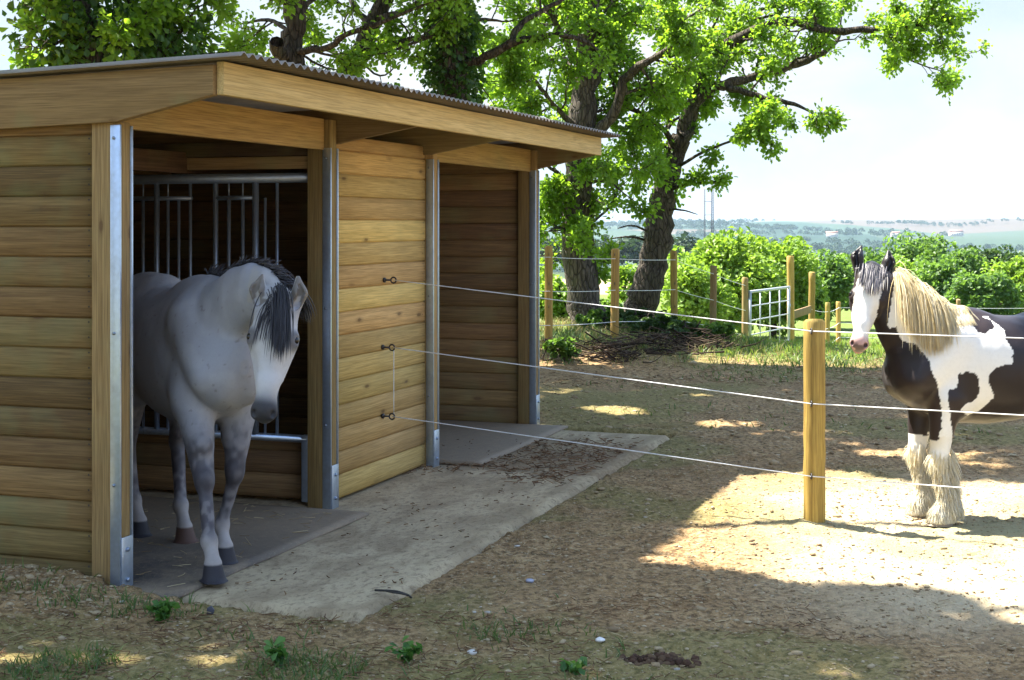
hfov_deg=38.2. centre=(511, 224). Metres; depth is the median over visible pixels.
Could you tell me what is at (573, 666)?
weed plant
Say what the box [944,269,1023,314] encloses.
hedgerow tree
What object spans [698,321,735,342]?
bramble bush
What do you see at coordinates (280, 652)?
weed plant
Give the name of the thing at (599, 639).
pebble
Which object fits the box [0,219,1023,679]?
ground
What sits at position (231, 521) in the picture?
straw
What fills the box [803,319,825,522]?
fence post
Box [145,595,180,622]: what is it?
weed plant
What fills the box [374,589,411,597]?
twig
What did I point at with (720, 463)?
fence rope
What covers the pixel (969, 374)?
horse
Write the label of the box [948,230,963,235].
house
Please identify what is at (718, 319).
fence rope
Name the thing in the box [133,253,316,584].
horse
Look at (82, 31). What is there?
ivy tree
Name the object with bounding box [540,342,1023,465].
soil crumbs
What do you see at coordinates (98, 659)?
grass
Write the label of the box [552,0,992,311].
oak tree
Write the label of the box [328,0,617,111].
oak tree
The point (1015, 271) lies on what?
hedgerow tree
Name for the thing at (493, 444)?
stable mat
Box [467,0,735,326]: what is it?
oak tree
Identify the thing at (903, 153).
sky
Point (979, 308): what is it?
fence wire
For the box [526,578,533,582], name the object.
pebble
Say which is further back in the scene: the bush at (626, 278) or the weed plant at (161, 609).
the bush at (626, 278)
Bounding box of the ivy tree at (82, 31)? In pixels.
[0,0,268,68]
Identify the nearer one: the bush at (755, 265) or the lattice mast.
the bush at (755, 265)
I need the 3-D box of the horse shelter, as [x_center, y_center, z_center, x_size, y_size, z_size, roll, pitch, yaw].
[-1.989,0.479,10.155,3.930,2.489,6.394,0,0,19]
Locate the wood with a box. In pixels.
[540,231,705,264]
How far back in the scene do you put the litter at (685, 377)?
16.72 m
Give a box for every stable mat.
[131,496,368,597]
[439,420,567,465]
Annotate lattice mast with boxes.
[704,184,713,237]
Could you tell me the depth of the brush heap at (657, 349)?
18.18 m
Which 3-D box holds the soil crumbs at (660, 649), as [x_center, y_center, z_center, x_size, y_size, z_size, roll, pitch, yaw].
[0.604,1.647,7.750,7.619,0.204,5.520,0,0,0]
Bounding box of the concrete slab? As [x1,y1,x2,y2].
[139,430,668,622]
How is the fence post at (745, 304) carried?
on the ground at (984, 443)
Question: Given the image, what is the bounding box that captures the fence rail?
[794,305,810,318]
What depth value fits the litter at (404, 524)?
8.18 m
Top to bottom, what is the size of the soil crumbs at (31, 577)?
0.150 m
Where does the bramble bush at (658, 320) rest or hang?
on the ground at (984, 443)
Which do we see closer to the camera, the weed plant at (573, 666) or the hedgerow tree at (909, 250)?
the weed plant at (573, 666)
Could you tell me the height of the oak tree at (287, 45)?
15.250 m
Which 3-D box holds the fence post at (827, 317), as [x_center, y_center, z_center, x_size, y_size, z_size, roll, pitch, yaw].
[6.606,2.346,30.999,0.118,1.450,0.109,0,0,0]
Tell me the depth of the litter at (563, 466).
10.54 m
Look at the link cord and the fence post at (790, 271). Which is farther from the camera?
the fence post at (790, 271)
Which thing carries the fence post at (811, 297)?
on the ground at (984, 443)
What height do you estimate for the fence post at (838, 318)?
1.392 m
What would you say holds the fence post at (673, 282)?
on the ground at (984, 443)
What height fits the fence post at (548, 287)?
1.692 m
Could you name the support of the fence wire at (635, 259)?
attached to the fence post at (673, 282)
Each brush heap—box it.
[540,329,724,355]
[573,331,671,363]
[583,325,764,349]
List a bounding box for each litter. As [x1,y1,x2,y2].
[0,568,893,679]
[226,472,543,594]
[404,434,643,486]
[540,337,883,386]
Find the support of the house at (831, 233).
on the ground at (984, 443)
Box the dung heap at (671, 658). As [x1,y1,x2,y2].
[617,652,701,667]
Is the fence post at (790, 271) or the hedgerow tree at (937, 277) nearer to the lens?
the fence post at (790, 271)
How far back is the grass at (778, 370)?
17.06 m
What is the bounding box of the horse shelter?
[0,51,620,585]
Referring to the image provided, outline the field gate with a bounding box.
[748,286,790,340]
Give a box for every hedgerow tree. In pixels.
[819,247,896,311]
[876,231,959,265]
[882,254,926,278]
[910,254,982,302]
[913,240,990,290]
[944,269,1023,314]
[962,244,1023,287]
[981,255,1023,314]
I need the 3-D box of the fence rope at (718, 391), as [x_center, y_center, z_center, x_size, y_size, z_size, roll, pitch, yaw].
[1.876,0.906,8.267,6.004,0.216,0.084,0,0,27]
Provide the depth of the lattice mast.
329.82 m
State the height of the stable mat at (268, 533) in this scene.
0.025 m
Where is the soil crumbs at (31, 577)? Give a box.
[0,564,124,616]
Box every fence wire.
[540,257,745,285]
[540,289,745,310]
[540,321,740,334]
[815,307,1022,311]
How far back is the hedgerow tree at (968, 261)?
57.36 m
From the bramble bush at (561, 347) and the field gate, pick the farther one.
the field gate
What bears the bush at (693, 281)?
on the ground at (984, 443)
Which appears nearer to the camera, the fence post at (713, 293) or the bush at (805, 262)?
the fence post at (713, 293)
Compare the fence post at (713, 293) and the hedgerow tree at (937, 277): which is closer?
the fence post at (713, 293)
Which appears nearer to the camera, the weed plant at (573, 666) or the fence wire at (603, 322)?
the weed plant at (573, 666)
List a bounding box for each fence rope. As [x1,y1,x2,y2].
[392,347,1023,415]
[392,416,1023,492]
[393,280,1023,338]
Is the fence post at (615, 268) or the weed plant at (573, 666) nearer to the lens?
the weed plant at (573, 666)
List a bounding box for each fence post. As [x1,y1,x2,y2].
[545,246,552,339]
[610,248,619,337]
[670,250,677,316]
[709,265,716,323]
[742,277,747,335]
[787,256,794,340]
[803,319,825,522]
[808,272,815,318]
[825,302,829,341]
[836,301,840,341]
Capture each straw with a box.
[1,450,1021,679]
[133,502,331,586]
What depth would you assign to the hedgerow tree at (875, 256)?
49.83 m
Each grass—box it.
[0,556,665,679]
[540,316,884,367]
[540,323,882,370]
[541,342,988,434]
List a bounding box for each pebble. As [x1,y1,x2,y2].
[467,649,476,654]
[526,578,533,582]
[595,637,604,641]
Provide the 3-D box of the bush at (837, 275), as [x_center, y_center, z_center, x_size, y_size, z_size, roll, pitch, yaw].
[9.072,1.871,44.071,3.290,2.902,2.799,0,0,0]
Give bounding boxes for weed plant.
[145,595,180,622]
[263,636,288,667]
[384,635,422,663]
[559,656,586,675]
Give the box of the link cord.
[393,348,393,415]
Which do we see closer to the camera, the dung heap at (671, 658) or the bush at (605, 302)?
the dung heap at (671, 658)
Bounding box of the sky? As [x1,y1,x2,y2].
[0,0,1023,223]
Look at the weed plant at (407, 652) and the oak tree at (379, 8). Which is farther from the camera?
the oak tree at (379, 8)
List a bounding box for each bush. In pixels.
[540,274,570,320]
[542,336,584,360]
[575,304,623,330]
[600,298,623,310]
[605,262,656,311]
[619,306,666,327]
[627,312,688,332]
[660,256,737,325]
[661,320,705,340]
[663,226,786,334]
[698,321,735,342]
[737,235,832,337]
[785,240,854,321]
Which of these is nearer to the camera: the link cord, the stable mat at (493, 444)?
the link cord
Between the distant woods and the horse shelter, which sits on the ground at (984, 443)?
the distant woods
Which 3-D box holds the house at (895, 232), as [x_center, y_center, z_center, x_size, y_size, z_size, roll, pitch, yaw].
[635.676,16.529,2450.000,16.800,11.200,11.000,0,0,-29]
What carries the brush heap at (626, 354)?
on the ground at (984, 443)
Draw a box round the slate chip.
[207,605,214,613]
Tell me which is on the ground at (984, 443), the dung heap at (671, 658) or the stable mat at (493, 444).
the dung heap at (671, 658)
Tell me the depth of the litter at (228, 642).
6.03 m
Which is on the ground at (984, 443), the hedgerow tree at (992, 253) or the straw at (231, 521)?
the hedgerow tree at (992, 253)
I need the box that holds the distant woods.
[540,217,1023,271]
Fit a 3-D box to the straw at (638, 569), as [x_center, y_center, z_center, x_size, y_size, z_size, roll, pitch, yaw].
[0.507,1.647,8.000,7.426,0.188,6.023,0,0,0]
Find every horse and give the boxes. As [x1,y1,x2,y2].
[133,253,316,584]
[849,245,1023,526]
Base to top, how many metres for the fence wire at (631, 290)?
0.620 m
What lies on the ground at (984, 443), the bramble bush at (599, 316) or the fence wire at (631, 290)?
the bramble bush at (599, 316)
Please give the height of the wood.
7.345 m
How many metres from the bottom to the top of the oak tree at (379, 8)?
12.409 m
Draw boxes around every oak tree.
[209,0,466,78]
[265,0,482,86]
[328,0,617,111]
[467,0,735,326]
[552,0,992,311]
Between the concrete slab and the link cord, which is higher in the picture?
the link cord
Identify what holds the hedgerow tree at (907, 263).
on the ground at (984, 443)
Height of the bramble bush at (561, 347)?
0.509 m
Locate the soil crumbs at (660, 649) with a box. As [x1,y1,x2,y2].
[0,461,1023,679]
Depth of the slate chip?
6.48 m
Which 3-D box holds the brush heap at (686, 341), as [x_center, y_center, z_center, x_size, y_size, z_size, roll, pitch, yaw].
[2.008,1.438,18.918,2.175,0.298,1.173,0,0,-23]
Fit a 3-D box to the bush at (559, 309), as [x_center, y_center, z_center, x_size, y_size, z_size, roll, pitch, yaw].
[0.837,1.453,26.974,1.086,1.105,1.161,0,0,-41]
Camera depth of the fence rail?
26.96 m
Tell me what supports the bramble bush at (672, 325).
on the ground at (984, 443)
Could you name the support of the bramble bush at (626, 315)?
on the ground at (984, 443)
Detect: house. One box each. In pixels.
[826,231,837,236]
[890,231,901,236]
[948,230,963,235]

